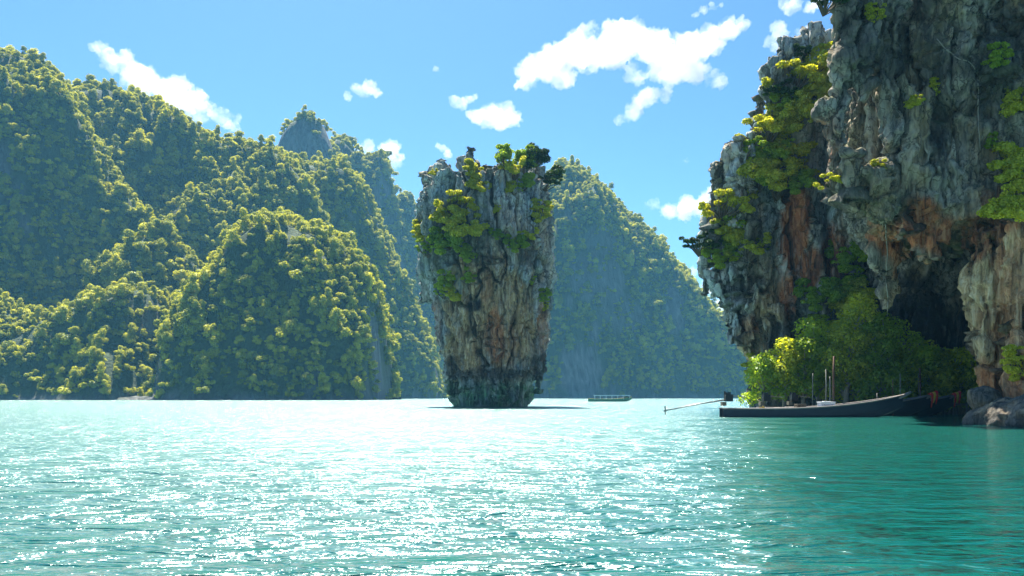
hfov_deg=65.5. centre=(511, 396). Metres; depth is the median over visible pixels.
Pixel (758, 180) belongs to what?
shrub
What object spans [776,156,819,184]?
shrub
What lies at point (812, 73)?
shrub
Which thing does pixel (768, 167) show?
shrub
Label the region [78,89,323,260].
hill
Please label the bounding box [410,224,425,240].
shrub
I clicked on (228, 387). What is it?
hill
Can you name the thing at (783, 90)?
shrub
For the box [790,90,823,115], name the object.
shrub
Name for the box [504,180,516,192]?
shrub
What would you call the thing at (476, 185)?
shrub
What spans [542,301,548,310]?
shrub
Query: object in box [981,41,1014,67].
shrub
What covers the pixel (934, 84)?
shrub
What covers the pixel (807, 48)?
shrub
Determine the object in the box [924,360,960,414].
tree
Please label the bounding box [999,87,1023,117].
shrub
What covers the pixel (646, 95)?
sky
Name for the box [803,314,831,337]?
shrub
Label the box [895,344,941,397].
tree
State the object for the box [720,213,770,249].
shrub
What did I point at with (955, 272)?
cliff
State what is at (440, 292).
shrub
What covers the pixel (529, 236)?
shrub
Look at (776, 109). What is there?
shrub
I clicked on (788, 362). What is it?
tree
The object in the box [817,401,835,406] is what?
cool box
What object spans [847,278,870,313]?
shrub
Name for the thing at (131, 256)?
hill
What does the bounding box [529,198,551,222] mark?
shrub
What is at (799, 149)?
shrub
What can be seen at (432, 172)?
shrub
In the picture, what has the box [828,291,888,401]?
tree
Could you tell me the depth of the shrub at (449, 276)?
115.07 m
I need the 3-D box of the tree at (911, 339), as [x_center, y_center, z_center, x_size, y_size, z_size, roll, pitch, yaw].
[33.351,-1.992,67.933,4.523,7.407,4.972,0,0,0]
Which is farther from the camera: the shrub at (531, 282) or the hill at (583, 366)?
the hill at (583, 366)
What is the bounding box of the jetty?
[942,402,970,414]
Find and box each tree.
[494,143,513,171]
[512,144,537,173]
[522,142,550,179]
[545,164,565,183]
[736,351,791,406]
[757,337,816,406]
[784,337,826,405]
[791,316,843,405]
[820,300,880,403]
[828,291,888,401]
[846,322,904,398]
[851,360,914,401]
[861,310,914,389]
[876,330,936,398]
[887,358,933,398]
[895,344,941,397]
[912,339,953,393]
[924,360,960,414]
[929,346,976,413]
[940,362,977,414]
[944,358,978,414]
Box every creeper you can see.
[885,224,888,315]
[937,39,980,150]
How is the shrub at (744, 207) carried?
on the cliff at (761, 305)
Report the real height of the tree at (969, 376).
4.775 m
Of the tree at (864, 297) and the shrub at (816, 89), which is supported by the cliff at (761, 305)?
the shrub at (816, 89)
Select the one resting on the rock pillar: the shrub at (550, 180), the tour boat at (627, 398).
the shrub at (550, 180)
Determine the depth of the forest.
499.24 m
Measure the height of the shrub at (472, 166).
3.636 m
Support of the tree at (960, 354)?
on the water
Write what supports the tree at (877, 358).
on the water
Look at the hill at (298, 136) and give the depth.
889.61 m
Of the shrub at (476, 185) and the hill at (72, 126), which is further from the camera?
the hill at (72, 126)
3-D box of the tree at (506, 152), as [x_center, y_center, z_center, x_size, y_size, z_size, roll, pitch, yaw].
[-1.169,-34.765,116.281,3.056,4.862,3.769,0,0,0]
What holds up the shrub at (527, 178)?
on the rock pillar
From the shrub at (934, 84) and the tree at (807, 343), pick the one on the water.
the tree at (807, 343)
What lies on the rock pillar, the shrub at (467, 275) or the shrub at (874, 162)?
the shrub at (467, 275)
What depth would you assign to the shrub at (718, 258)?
78.71 m
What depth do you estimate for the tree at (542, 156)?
118.06 m
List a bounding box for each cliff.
[696,21,868,407]
[811,0,1023,413]
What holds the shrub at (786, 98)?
on the cliff at (761, 305)
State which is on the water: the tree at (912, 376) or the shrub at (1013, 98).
the tree at (912, 376)
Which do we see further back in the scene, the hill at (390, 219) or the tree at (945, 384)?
the hill at (390, 219)
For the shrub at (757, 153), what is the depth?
76.86 m
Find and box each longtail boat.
[663,391,911,416]
[757,391,938,415]
[787,391,961,414]
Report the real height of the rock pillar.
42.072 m
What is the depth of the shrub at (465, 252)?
113.05 m
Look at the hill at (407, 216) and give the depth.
997.13 m
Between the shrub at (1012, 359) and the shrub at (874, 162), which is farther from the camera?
the shrub at (874, 162)
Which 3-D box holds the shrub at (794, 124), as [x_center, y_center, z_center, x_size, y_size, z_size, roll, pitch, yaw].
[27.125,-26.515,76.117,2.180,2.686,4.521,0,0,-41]
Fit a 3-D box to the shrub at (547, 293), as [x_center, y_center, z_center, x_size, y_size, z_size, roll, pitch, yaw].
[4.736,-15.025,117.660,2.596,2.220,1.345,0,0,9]
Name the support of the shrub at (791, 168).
on the cliff at (761, 305)
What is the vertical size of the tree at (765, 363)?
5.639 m
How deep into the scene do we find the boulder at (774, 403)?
74.58 m
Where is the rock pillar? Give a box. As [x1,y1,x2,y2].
[414,146,557,406]
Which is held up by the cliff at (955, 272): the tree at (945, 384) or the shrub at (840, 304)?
the shrub at (840, 304)
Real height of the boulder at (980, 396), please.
1.658 m
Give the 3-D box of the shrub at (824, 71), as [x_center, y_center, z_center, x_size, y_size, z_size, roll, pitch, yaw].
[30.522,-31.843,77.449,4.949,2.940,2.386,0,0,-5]
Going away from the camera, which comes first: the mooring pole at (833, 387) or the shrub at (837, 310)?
the mooring pole at (833, 387)
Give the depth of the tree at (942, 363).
66.46 m
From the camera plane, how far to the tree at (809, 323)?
68.65 m
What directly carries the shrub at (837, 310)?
on the cliff at (761, 305)
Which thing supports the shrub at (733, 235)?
on the cliff at (761, 305)
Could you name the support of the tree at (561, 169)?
on the rock pillar
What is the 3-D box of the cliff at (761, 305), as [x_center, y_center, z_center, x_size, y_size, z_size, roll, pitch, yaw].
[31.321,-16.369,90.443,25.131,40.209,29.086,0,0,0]
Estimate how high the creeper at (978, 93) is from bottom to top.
6.932 m
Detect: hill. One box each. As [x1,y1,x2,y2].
[0,53,146,310]
[0,290,161,399]
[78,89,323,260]
[98,225,199,295]
[115,223,400,399]
[278,117,335,161]
[302,165,445,398]
[334,139,447,397]
[399,198,443,366]
[533,170,747,398]
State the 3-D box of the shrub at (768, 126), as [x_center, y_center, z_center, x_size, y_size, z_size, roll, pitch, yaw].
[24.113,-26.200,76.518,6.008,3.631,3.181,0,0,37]
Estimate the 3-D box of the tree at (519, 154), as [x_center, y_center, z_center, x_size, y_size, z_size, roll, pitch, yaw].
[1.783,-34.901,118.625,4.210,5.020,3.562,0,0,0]
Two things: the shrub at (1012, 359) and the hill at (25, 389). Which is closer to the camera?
the shrub at (1012, 359)
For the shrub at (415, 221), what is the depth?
120.40 m
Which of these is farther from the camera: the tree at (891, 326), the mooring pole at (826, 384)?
the tree at (891, 326)
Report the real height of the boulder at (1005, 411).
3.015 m
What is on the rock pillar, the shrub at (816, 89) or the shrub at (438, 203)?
the shrub at (438, 203)
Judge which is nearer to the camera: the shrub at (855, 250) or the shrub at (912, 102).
the shrub at (912, 102)
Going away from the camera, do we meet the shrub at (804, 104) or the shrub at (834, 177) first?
the shrub at (834, 177)
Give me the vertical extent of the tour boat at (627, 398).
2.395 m
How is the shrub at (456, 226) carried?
on the rock pillar
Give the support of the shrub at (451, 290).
on the rock pillar
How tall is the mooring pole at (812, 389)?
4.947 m
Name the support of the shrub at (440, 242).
on the rock pillar
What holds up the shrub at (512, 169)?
on the rock pillar
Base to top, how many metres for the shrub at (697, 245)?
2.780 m
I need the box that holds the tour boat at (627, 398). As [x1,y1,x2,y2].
[588,395,631,401]
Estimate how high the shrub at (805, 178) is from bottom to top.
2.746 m
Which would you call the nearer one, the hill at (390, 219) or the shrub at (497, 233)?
the shrub at (497, 233)
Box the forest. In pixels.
[0,44,747,399]
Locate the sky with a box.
[0,0,832,314]
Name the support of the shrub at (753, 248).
on the cliff at (761, 305)
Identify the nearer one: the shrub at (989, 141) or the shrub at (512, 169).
the shrub at (989, 141)
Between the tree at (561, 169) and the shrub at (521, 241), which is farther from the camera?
the tree at (561, 169)
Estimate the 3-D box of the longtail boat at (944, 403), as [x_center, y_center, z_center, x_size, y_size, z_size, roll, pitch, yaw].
[29.512,0.680,64.825,14.295,2.341,1.900,0,0,-1]
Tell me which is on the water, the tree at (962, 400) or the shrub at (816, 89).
the tree at (962, 400)
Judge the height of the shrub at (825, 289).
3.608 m
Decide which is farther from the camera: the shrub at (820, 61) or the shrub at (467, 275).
the shrub at (467, 275)
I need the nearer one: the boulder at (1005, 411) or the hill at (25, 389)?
the boulder at (1005, 411)
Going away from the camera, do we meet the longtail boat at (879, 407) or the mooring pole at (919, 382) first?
the longtail boat at (879, 407)
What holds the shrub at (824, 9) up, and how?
on the cliff at (955, 272)
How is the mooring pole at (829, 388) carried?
in the water
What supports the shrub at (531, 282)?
on the rock pillar
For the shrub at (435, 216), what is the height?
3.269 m
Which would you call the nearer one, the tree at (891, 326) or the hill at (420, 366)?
the tree at (891, 326)
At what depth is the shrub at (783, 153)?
76.30 m
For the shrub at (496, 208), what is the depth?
114.69 m
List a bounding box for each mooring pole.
[812,373,812,405]
[825,369,826,400]
[829,377,830,400]
[832,356,834,401]
[919,368,920,395]
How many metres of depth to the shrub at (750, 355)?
78.76 m
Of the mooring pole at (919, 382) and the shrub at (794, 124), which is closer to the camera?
the mooring pole at (919, 382)
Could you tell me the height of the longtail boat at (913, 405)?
2.341 m
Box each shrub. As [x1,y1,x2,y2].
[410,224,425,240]
[412,219,422,234]
[414,238,431,257]
[426,226,463,254]
[428,168,438,174]
[428,206,451,225]
[433,189,479,214]
[433,269,455,289]
[433,285,450,299]
[438,204,489,236]
[442,279,461,301]
[452,241,477,262]
[460,266,477,282]
[462,158,483,179]
[464,174,491,192]
[488,227,504,239]
[493,204,501,212]
[497,156,526,179]
[502,233,529,252]
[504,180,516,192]
[513,227,538,241]
[515,172,535,191]
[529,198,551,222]
[529,276,536,286]
[536,288,552,301]
[538,169,562,190]
[542,201,553,214]
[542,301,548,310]
[679,228,723,256]
[698,188,757,222]
[701,241,742,269]
[710,205,757,242]
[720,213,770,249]
[724,232,772,262]
[734,102,795,141]
[736,146,804,181]
[737,164,777,192]
[741,352,760,378]
[742,139,779,163]
[750,135,795,160]
[752,159,798,202]
[757,102,797,132]
[759,78,797,103]
[761,53,827,92]
[763,131,818,156]
[768,85,813,110]
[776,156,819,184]
[779,168,817,194]
[782,111,812,132]
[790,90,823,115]
[792,276,845,312]
[793,43,812,62]
[801,80,831,98]
[803,41,832,69]
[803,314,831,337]
[804,68,828,80]
[810,0,849,16]
[813,172,842,190]
[824,239,867,269]
[824,308,849,330]
[825,277,877,310]
[833,265,867,294]
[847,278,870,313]
[864,2,886,23]
[870,158,886,168]
[903,94,925,108]
[928,77,942,95]
[976,184,1023,221]
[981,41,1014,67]
[983,131,1001,148]
[986,141,1023,193]
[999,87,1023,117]
[999,344,1023,381]
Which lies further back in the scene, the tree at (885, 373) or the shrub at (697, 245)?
the shrub at (697, 245)
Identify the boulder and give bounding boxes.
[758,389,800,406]
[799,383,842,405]
[962,394,1023,426]
[967,385,1002,408]
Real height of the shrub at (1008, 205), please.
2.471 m
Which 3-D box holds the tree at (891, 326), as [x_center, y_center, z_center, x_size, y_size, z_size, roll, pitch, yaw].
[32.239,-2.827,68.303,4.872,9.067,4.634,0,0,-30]
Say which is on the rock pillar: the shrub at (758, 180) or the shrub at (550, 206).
the shrub at (550, 206)
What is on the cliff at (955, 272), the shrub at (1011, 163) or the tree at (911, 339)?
the shrub at (1011, 163)
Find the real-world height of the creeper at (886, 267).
4.945 m
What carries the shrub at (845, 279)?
on the cliff at (761, 305)
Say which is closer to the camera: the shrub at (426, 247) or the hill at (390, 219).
the shrub at (426, 247)
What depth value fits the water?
12.75 m
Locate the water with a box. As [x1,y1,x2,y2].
[0,398,1023,575]
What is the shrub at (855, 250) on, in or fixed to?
on the cliff at (955, 272)
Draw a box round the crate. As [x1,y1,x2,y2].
[794,404,805,407]

